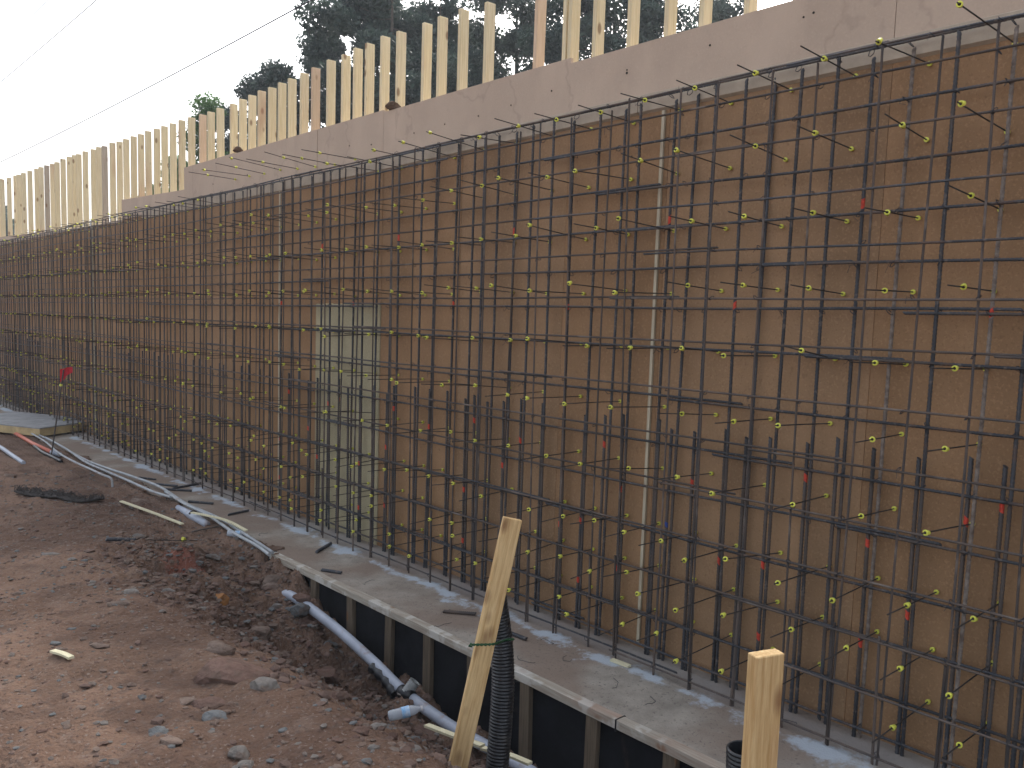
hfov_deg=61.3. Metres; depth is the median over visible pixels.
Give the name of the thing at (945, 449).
snap tie
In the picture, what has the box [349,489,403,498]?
snap tie
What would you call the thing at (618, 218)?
snap tie
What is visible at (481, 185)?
snap tie
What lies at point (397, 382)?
snap tie
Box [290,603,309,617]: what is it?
rock
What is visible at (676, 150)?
snap tie
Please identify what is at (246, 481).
snap tie
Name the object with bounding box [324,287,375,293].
snap tie
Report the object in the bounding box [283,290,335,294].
snap tie
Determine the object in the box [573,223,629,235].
snap tie
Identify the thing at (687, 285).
snap tie
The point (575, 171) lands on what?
snap tie
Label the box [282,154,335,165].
snap tie
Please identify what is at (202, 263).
snap tie
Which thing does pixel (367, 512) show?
snap tie
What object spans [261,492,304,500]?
snap tie
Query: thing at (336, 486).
snap tie
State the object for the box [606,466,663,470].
snap tie
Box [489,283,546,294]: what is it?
snap tie
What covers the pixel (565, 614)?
snap tie
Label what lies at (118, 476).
conduit
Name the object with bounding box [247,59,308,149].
tree
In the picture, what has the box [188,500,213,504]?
rebar offcut
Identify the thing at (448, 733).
lath
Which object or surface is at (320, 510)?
snap tie
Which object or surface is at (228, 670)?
rock
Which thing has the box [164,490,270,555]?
conduit
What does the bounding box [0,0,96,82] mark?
overhead wire
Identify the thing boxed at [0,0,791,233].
sky
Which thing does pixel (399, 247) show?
snap tie
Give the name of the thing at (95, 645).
rock
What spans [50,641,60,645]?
rock
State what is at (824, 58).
snap tie
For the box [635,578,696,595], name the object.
snap tie
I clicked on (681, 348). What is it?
snap tie
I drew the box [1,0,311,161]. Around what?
overhead wire
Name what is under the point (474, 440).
snap tie
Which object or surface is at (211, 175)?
snap tie
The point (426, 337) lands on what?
snap tie
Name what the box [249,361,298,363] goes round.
snap tie
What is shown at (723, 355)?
snap tie
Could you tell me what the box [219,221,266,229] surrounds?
snap tie
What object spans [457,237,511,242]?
snap tie
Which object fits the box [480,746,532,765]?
lath
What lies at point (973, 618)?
snap tie
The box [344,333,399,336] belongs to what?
snap tie
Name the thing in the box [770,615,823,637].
snap tie
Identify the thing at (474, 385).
snap tie
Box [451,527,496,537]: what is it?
snap tie
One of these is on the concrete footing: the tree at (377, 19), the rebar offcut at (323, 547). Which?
the rebar offcut at (323, 547)
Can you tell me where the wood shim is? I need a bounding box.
[610,658,630,667]
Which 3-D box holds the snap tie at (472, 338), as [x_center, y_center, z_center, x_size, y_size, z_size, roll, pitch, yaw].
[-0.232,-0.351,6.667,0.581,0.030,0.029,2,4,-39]
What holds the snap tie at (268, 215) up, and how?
attached to the wall form at (752, 38)
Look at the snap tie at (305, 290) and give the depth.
8.31 m
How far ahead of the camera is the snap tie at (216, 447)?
10.53 m
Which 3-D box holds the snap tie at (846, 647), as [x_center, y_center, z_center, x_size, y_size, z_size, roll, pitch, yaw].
[1.779,1.360,4.508,0.581,0.030,0.029,-4,9,-42]
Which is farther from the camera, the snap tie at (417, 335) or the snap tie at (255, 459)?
the snap tie at (255, 459)
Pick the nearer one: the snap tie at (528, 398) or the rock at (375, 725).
the rock at (375, 725)
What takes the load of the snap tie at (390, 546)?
attached to the wall form at (752, 38)
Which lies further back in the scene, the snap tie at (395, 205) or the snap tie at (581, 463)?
the snap tie at (395, 205)
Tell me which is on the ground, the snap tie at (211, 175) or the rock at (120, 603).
the rock at (120, 603)
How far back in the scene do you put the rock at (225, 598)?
6.92 m
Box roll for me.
[14,485,104,501]
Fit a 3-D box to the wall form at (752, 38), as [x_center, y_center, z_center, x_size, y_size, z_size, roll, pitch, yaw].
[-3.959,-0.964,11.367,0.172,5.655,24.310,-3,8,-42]
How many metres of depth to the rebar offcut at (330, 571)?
7.53 m
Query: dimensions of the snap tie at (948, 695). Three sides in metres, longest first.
0.580 x 0.029 x 0.029 m
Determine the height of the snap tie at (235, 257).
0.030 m
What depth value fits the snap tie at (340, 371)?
8.07 m
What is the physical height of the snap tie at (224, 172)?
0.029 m
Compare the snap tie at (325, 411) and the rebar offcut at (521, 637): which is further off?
the snap tie at (325, 411)
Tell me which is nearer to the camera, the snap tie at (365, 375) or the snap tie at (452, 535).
the snap tie at (452, 535)
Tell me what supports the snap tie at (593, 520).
attached to the wall form at (752, 38)
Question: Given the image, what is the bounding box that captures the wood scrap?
[50,649,73,659]
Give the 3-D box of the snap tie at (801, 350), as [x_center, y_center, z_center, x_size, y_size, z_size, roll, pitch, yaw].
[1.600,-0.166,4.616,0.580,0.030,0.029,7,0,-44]
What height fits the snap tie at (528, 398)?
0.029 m
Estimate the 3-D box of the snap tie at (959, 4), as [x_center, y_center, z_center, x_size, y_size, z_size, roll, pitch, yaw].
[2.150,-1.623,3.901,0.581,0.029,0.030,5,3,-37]
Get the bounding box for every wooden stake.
[449,516,521,767]
[741,648,783,767]
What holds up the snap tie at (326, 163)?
attached to the wall form at (752, 38)
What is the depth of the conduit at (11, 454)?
12.65 m
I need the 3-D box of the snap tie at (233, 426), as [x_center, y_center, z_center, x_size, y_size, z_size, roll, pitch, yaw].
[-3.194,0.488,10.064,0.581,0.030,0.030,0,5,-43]
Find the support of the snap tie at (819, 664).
attached to the wall form at (752, 38)
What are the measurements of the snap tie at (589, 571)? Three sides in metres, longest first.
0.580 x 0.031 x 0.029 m
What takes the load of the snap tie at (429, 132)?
attached to the wall form at (752, 38)
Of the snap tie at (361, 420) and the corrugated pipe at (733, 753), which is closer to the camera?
the corrugated pipe at (733, 753)
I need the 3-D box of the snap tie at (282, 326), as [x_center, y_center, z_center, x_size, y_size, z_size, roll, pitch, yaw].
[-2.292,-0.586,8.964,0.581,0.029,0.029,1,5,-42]
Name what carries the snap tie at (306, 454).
attached to the wall form at (752, 38)
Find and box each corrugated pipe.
[486,595,514,767]
[726,740,742,767]
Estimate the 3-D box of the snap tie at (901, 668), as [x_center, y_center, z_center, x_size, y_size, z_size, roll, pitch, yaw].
[1.971,1.390,4.294,0.580,0.029,0.030,-4,8,-41]
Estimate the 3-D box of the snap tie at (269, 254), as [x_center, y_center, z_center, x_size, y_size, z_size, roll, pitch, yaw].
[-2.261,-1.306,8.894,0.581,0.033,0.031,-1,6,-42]
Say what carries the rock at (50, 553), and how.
on the ground
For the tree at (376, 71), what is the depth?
35.85 m
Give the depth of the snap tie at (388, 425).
7.57 m
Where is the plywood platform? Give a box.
[0,411,84,436]
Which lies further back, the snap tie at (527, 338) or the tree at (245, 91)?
the tree at (245, 91)
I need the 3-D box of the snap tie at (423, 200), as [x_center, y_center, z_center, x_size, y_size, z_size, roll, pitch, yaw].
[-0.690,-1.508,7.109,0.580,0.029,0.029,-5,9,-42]
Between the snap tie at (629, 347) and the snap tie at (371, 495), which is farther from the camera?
the snap tie at (371, 495)
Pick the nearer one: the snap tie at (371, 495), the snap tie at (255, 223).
the snap tie at (371, 495)
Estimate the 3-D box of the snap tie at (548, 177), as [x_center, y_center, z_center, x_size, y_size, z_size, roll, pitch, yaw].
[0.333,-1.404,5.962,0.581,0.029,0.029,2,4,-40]
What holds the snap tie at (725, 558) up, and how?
attached to the wall form at (752, 38)
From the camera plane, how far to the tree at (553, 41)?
30.29 m
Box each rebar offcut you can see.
[105,537,135,541]
[139,476,155,479]
[156,483,177,486]
[166,488,191,491]
[172,482,200,488]
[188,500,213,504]
[191,525,220,532]
[228,509,248,515]
[315,542,331,553]
[321,568,341,573]
[442,610,476,615]
[512,632,527,640]
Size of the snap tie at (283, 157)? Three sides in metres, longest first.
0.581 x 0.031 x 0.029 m
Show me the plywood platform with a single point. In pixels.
(22, 423)
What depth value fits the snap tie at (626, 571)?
5.58 m
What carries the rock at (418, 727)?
on the ground
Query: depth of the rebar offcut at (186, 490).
10.76 m
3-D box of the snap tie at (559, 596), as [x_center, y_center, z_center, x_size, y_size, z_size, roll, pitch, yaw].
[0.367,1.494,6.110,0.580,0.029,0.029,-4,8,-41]
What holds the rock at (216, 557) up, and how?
on the ground
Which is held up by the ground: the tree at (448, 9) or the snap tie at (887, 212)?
the tree at (448, 9)
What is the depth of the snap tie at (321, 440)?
8.91 m
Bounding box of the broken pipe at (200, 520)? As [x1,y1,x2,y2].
[175,505,209,525]
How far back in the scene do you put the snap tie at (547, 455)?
6.13 m
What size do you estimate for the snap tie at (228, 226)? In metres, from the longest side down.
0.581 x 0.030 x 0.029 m
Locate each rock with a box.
[3,474,16,477]
[41,552,59,554]
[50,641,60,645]
[89,642,110,648]
[107,600,130,606]
[123,588,138,593]
[130,498,149,502]
[132,533,144,538]
[148,726,168,736]
[160,736,182,745]
[161,588,176,591]
[179,697,194,705]
[191,696,226,708]
[193,656,273,684]
[196,560,203,564]
[202,710,227,720]
[205,554,220,560]
[206,640,235,654]
[216,593,229,605]
[227,745,249,759]
[237,760,253,767]
[249,626,272,639]
[250,676,279,691]
[261,582,278,589]
[262,575,280,584]
[271,603,282,608]
[278,727,287,732]
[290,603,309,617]
[292,593,310,602]
[298,616,318,623]
[314,666,336,682]
[324,640,337,648]
[371,722,386,729]
[411,723,434,734]
[414,744,422,750]
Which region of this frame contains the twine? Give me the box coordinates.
[468,638,514,646]
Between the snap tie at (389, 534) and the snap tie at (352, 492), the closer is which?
the snap tie at (389, 534)
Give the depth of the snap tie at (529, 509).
6.24 m
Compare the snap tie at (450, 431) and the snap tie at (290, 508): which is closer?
the snap tie at (450, 431)
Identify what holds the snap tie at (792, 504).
attached to the wall form at (752, 38)
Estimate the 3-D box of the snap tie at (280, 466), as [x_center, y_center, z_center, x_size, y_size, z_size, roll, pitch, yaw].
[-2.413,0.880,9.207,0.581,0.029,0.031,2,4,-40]
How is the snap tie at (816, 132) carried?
attached to the wall form at (752, 38)
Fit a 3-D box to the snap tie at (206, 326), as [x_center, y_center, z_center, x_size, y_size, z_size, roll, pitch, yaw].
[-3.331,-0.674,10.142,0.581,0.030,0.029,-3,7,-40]
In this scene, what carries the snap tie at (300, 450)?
attached to the wall form at (752, 38)
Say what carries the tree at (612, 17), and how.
on the ground
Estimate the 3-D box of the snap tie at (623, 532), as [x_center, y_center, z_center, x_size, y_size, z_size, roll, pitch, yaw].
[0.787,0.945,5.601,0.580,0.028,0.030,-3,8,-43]
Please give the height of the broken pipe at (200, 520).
0.103 m
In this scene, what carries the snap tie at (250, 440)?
attached to the wall form at (752, 38)
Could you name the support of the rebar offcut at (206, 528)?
on the ground
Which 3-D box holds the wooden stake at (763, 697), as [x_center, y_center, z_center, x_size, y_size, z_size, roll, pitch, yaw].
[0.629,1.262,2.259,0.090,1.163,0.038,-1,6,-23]
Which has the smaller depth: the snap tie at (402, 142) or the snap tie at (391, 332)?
the snap tie at (402, 142)
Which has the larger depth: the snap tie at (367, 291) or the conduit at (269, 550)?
the conduit at (269, 550)
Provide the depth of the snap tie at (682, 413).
5.21 m
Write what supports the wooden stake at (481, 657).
on the ground
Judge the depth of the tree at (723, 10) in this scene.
33.19 m
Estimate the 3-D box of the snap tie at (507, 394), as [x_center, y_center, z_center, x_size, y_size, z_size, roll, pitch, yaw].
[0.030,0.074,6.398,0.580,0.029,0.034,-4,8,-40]
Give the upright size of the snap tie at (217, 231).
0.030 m
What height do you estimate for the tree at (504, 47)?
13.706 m
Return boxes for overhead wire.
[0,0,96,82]
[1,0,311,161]
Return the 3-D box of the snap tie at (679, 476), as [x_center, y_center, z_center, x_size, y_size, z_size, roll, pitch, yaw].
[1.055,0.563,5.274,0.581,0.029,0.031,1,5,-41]
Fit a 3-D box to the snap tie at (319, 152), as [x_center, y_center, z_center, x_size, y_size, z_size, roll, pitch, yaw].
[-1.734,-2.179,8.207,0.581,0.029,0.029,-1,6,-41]
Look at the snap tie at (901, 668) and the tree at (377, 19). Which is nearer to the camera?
the snap tie at (901, 668)
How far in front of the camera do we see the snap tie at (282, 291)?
8.92 m
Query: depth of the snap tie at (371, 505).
7.62 m
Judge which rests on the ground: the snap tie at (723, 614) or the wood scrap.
the wood scrap
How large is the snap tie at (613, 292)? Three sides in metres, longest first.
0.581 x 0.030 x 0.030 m
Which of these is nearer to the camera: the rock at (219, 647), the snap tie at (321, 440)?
the rock at (219, 647)
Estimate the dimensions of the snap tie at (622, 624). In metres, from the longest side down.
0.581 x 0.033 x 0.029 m
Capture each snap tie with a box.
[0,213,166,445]
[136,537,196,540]
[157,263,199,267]
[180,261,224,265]
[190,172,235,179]
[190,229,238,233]
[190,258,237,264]
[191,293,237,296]
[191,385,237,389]
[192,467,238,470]
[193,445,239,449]
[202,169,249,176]
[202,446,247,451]
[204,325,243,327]
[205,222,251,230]
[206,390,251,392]
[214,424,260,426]
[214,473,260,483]
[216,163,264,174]
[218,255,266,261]
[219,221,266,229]
[219,293,267,296]
[219,391,266,394]
[220,354,266,359]
[223,453,271,459]
[224,477,271,484]
[229,157,280,170]
[232,220,281,226]
[232,289,282,295]
[233,253,280,261]
[234,456,283,461]
[235,482,283,489]
[236,431,284,438]
[247,159,298,169]
[247,434,296,441]
[247,486,296,494]
[249,213,298,225]
[249,254,298,259]
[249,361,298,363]
[249,398,297,401]
[250,461,296,470]
[252,291,298,296]
[260,465,310,467]
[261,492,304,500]
[265,152,316,167]
[265,289,316,295]
[265,325,308,328]
[266,214,317,223]
[266,253,317,260]
[268,403,315,407]
[271,363,315,366]
[271,439,322,445]
[273,496,320,501]
[281,329,333,332]
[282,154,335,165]
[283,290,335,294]
[283,367,334,370]
[283,405,333,408]
[284,212,336,220]
[284,252,336,258]
[286,471,335,478]
[287,444,336,451]
[289,500,335,509]
[300,504,352,513]
[301,149,356,160]
[301,327,354,332]
[302,289,355,296]
[302,369,354,371]
[304,247,356,254]
[304,447,353,455]
[305,208,356,218]
[315,482,369,488]
[318,511,369,521]
[319,453,369,461]
[321,333,374,337]
[323,247,376,252]
[323,410,375,412]
[324,203,377,214]
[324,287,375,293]
[325,162,378,171]
[327,370,366,372]
[333,488,383,495]
[334,517,380,521]
[335,458,383,467]
[343,418,398,421]
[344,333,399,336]
[345,244,401,252]
[346,205,402,212]
[346,288,401,296]
[347,156,403,169]
[348,374,399,376]
[349,460,405,467]
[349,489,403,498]
[350,524,402,532]
[367,496,423,507]
[368,378,423,380]
[368,464,424,471]
[369,528,423,536]
[370,288,426,296]
[371,148,427,160]
[371,421,423,426]
[372,203,427,209]
[372,245,427,250]
[373,330,424,336]
[387,534,442,547]
[390,468,443,471]
[393,334,450,337]
[393,426,448,433]
[395,291,452,295]
[395,380,449,384]
[397,241,453,250]
[398,140,455,158]
[399,197,455,204]
[407,543,460,557]
[408,474,459,477]
[409,511,461,524]
[421,383,471,386]
[422,430,475,433]
[423,336,478,341]
[424,284,479,292]
[426,131,483,149]
[427,241,480,245]
[429,550,484,566]
[430,186,482,197]
[430,517,485,525]
[432,479,487,485]
[451,336,508,341]
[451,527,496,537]
[452,438,509,441]
[452,559,492,567]
[453,383,510,388]
[455,286,513,293]
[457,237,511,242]
[459,179,516,195]
[459,488,513,500]
[461,134,514,143]
[478,530,536,541]
[483,441,539,447]
[485,390,543,396]
[487,338,544,342]
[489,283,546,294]
[491,232,551,242]
[494,118,555,135]
[494,176,553,191]
[507,574,562,591]
[508,500,566,513]
[514,539,564,556]
[520,450,580,459]
[522,395,582,399]
[524,336,582,344]
[526,223,587,240]
[526,288,585,294]
[528,172,590,188]
[533,585,592,604]
[534,113,591,128]
[538,548,594,561]
[541,507,596,521]
[560,399,620,405]
[560,456,619,466]
[562,344,621,347]
[563,596,623,616]
[567,281,626,291]
[570,514,628,524]
[570,556,626,578]
[572,169,632,180]
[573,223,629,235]
[578,105,635,124]
[598,608,655,635]
[602,564,661,576]
[604,522,660,536]
[606,346,668,349]
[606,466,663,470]
[607,405,666,409]
[611,290,671,295]
[616,216,676,232]
[620,93,682,110]
[621,153,679,175]
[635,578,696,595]
[637,620,694,640]
[638,532,697,545]
[654,472,713,479]
[657,411,717,416]
[663,346,720,353]
[665,281,723,292]
[669,216,727,230]
[672,633,731,663]
[673,147,732,169]
[673,587,735,612]
[676,80,733,104]
[681,544,737,562]
[708,483,765,495]
[715,417,772,423]
[718,647,774,674]
[719,600,779,617]
[720,282,779,291]
[720,353,777,357]
[723,551,782,561]
[728,211,783,228]
[730,134,787,161]
[737,64,792,91]
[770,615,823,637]
[774,493,828,509]
[774,565,831,585]
[775,421,832,428]
[782,662,820,684]
[784,345,837,360]
[790,284,845,295]
[791,207,849,223]
[797,126,853,150]
[800,45,857,78]
[825,629,879,659]
[829,576,880,603]
[839,506,896,520]
[850,360,908,366]
[855,432,903,442]
[865,207,920,220]
[865,288,915,293]
[872,699,930,742]
[875,38,932,65]
[880,647,935,680]
[884,113,928,141]
[886,589,939,614]
[921,523,974,535]
[926,442,977,451]
[930,365,983,371]
[942,721,986,757]
[945,660,992,698]
[947,184,1003,211]
[947,283,996,292]
[953,601,998,629]
[956,1,1013,43]
[957,100,1010,133]
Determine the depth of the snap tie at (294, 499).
8.95 m
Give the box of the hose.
[32,445,62,462]
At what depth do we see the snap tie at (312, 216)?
8.53 m
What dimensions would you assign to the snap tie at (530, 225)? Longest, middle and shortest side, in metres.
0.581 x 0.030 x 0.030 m
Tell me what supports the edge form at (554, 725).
on the ground
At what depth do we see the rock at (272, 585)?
7.62 m
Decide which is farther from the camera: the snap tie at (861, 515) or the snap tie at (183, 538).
the snap tie at (183, 538)
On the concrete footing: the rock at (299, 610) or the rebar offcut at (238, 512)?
the rebar offcut at (238, 512)
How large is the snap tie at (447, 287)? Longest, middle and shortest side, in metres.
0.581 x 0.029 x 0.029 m
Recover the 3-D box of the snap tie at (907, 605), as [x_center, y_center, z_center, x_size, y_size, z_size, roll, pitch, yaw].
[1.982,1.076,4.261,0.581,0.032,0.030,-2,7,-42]
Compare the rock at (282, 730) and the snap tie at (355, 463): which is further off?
the snap tie at (355, 463)
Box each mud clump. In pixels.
[233,146,242,152]
[385,101,400,109]
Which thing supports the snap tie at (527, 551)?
attached to the wall form at (752, 38)
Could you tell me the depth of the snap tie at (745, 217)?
4.78 m
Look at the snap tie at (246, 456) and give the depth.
9.83 m
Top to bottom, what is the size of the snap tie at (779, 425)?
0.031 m
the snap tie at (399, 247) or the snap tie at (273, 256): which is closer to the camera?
the snap tie at (399, 247)
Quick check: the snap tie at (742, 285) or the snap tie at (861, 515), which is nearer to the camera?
the snap tie at (861, 515)
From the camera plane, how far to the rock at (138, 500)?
10.23 m
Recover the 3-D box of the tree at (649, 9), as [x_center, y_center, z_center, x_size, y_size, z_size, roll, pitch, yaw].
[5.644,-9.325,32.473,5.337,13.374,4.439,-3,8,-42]
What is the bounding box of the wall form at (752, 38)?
[0,0,1023,767]
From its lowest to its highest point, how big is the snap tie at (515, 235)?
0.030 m
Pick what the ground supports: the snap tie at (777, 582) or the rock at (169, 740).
the rock at (169, 740)
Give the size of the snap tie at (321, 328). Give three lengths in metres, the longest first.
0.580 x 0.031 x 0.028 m
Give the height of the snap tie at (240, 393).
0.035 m
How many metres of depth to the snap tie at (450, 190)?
6.74 m
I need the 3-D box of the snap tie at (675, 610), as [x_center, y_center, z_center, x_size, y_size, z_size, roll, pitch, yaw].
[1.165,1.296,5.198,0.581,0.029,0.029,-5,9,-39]
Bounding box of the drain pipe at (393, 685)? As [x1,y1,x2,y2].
[282,590,536,767]
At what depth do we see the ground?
4.95 m
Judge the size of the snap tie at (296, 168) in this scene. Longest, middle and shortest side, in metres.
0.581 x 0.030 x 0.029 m
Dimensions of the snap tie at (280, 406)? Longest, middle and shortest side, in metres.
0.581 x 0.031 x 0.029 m
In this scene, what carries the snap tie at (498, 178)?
attached to the wall form at (752, 38)
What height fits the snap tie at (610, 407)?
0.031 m
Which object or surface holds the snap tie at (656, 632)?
attached to the wall form at (752, 38)
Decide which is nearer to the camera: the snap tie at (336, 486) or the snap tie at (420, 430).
the snap tie at (420, 430)
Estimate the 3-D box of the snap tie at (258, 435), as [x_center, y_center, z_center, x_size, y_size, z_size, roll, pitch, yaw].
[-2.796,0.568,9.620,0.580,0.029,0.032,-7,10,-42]
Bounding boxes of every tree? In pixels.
[5,205,27,234]
[152,154,178,194]
[161,90,229,191]
[215,70,267,151]
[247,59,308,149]
[263,26,352,130]
[293,0,472,113]
[351,0,406,115]
[406,0,499,91]
[463,0,549,87]
[515,0,625,72]
[579,0,680,57]
[618,0,698,42]
[691,0,743,24]
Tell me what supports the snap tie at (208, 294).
attached to the wall form at (752, 38)
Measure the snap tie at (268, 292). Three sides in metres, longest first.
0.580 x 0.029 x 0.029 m
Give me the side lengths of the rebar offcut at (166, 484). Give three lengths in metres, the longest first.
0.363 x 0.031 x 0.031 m
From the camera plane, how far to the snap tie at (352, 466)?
7.81 m
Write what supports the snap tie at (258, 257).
attached to the wall form at (752, 38)
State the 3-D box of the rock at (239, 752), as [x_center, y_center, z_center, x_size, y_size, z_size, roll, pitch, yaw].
[-1.091,1.490,3.461,0.101,0.079,0.076,3,-2,14]
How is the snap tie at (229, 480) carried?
attached to the wall form at (752, 38)
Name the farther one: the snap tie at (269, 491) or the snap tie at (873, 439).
the snap tie at (269, 491)
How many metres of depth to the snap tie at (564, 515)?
5.98 m
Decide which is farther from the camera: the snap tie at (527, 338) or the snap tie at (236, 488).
the snap tie at (236, 488)
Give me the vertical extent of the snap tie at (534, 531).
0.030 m
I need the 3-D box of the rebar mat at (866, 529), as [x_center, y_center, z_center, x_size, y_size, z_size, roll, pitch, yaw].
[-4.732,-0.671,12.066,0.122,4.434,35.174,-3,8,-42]
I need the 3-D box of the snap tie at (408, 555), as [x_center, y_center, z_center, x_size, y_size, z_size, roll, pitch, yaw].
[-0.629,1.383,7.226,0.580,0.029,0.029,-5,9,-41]
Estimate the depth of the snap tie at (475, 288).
6.57 m
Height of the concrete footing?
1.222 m
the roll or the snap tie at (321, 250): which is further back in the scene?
the roll
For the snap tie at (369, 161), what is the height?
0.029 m
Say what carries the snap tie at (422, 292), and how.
attached to the wall form at (752, 38)
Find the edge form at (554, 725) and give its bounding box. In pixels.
[268,551,725,767]
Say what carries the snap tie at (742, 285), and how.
attached to the wall form at (752, 38)
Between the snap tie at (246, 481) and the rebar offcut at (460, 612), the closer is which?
the rebar offcut at (460, 612)
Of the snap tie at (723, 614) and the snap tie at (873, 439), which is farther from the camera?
the snap tie at (723, 614)
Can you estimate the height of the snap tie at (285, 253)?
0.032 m
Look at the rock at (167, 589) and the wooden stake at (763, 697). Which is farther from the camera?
the rock at (167, 589)
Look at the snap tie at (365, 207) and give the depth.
7.67 m
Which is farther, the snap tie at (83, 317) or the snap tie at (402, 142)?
the snap tie at (83, 317)
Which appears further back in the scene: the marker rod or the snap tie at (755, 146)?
the marker rod
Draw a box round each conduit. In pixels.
[0,445,25,463]
[14,432,61,455]
[31,433,113,486]
[39,434,273,553]
[45,436,171,497]
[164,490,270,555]
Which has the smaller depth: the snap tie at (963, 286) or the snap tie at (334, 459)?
the snap tie at (963, 286)
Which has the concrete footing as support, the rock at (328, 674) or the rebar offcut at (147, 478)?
the rebar offcut at (147, 478)
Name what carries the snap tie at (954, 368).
attached to the wall form at (752, 38)
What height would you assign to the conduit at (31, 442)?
0.145 m
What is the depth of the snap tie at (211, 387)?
10.49 m
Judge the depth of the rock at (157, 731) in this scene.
3.66 m
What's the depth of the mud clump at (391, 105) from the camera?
7.90 m
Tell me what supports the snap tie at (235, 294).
attached to the wall form at (752, 38)
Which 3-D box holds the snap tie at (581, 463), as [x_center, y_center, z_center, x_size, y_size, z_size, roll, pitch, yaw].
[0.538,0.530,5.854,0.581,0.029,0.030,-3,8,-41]
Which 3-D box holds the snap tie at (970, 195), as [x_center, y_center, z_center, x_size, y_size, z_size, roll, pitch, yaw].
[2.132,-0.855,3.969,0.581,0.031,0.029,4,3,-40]
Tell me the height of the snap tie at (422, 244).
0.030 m
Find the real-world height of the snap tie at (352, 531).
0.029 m
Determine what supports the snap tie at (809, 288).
attached to the wall form at (752, 38)
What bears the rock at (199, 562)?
on the ground
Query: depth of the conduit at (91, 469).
12.00 m
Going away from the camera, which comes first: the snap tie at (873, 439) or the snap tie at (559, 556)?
the snap tie at (873, 439)
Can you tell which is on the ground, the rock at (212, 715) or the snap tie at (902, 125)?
the rock at (212, 715)
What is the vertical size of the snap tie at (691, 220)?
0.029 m
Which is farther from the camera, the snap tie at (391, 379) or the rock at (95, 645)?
the snap tie at (391, 379)
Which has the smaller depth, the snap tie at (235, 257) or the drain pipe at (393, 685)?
the drain pipe at (393, 685)
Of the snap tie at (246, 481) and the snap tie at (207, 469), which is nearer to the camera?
the snap tie at (246, 481)
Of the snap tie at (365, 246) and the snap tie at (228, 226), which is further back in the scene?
the snap tie at (228, 226)
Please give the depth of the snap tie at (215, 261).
10.31 m
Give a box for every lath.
[119,500,183,524]
[190,512,247,530]
[424,723,484,747]
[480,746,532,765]
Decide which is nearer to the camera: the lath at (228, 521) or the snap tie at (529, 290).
the snap tie at (529, 290)
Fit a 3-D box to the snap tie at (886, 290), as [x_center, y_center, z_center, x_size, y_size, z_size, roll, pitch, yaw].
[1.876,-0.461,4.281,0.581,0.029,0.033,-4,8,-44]
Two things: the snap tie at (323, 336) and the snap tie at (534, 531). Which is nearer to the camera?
the snap tie at (534, 531)
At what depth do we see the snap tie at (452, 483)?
6.88 m
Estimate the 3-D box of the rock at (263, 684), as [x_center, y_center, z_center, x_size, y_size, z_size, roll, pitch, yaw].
[-1.188,1.462,4.158,0.134,0.096,0.103,7,8,44]
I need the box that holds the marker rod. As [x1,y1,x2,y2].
[51,367,72,454]
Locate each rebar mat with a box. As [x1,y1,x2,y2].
[0,13,1023,767]
[0,15,1023,767]
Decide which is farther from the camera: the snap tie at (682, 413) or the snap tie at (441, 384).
the snap tie at (441, 384)
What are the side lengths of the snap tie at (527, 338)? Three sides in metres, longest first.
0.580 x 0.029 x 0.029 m
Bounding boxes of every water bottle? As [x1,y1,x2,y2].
[227,530,247,536]
[388,705,422,720]
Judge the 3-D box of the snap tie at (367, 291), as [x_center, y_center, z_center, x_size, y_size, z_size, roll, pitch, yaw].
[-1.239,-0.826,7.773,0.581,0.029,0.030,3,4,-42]
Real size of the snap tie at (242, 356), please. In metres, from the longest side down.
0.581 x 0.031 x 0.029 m
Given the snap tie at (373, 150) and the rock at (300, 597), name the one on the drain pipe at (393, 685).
the rock at (300, 597)
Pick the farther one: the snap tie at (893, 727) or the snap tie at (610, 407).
the snap tie at (610, 407)
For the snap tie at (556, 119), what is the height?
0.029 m
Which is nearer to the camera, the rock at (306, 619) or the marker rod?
the rock at (306, 619)
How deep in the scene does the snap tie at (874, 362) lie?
4.31 m
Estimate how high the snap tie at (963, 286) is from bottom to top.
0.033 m
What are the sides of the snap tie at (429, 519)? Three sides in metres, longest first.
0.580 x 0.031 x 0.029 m
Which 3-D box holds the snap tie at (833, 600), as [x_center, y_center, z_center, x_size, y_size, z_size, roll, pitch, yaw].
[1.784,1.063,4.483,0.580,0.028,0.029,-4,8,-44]
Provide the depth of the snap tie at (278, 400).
9.30 m
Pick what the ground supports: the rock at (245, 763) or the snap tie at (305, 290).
the rock at (245, 763)
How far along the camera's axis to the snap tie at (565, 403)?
5.79 m
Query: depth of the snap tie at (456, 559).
6.98 m
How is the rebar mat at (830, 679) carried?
on the concrete footing
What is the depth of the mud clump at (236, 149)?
10.38 m
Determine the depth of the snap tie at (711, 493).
4.94 m
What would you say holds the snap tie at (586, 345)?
attached to the wall form at (752, 38)
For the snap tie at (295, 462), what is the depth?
9.42 m
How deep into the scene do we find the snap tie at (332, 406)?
8.71 m
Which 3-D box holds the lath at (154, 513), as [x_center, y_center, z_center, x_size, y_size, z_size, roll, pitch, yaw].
[-3.970,1.405,9.481,1.408,0.027,0.039,7,8,41]
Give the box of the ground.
[0,303,537,767]
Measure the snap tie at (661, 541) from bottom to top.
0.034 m
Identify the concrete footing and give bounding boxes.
[0,395,947,767]
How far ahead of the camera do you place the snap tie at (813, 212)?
4.51 m
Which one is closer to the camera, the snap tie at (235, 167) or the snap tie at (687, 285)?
the snap tie at (687, 285)
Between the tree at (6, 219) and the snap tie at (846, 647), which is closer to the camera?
the snap tie at (846, 647)
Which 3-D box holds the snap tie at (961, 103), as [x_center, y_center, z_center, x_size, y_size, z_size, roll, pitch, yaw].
[2.148,-1.211,3.928,0.581,0.030,0.030,3,4,-41]

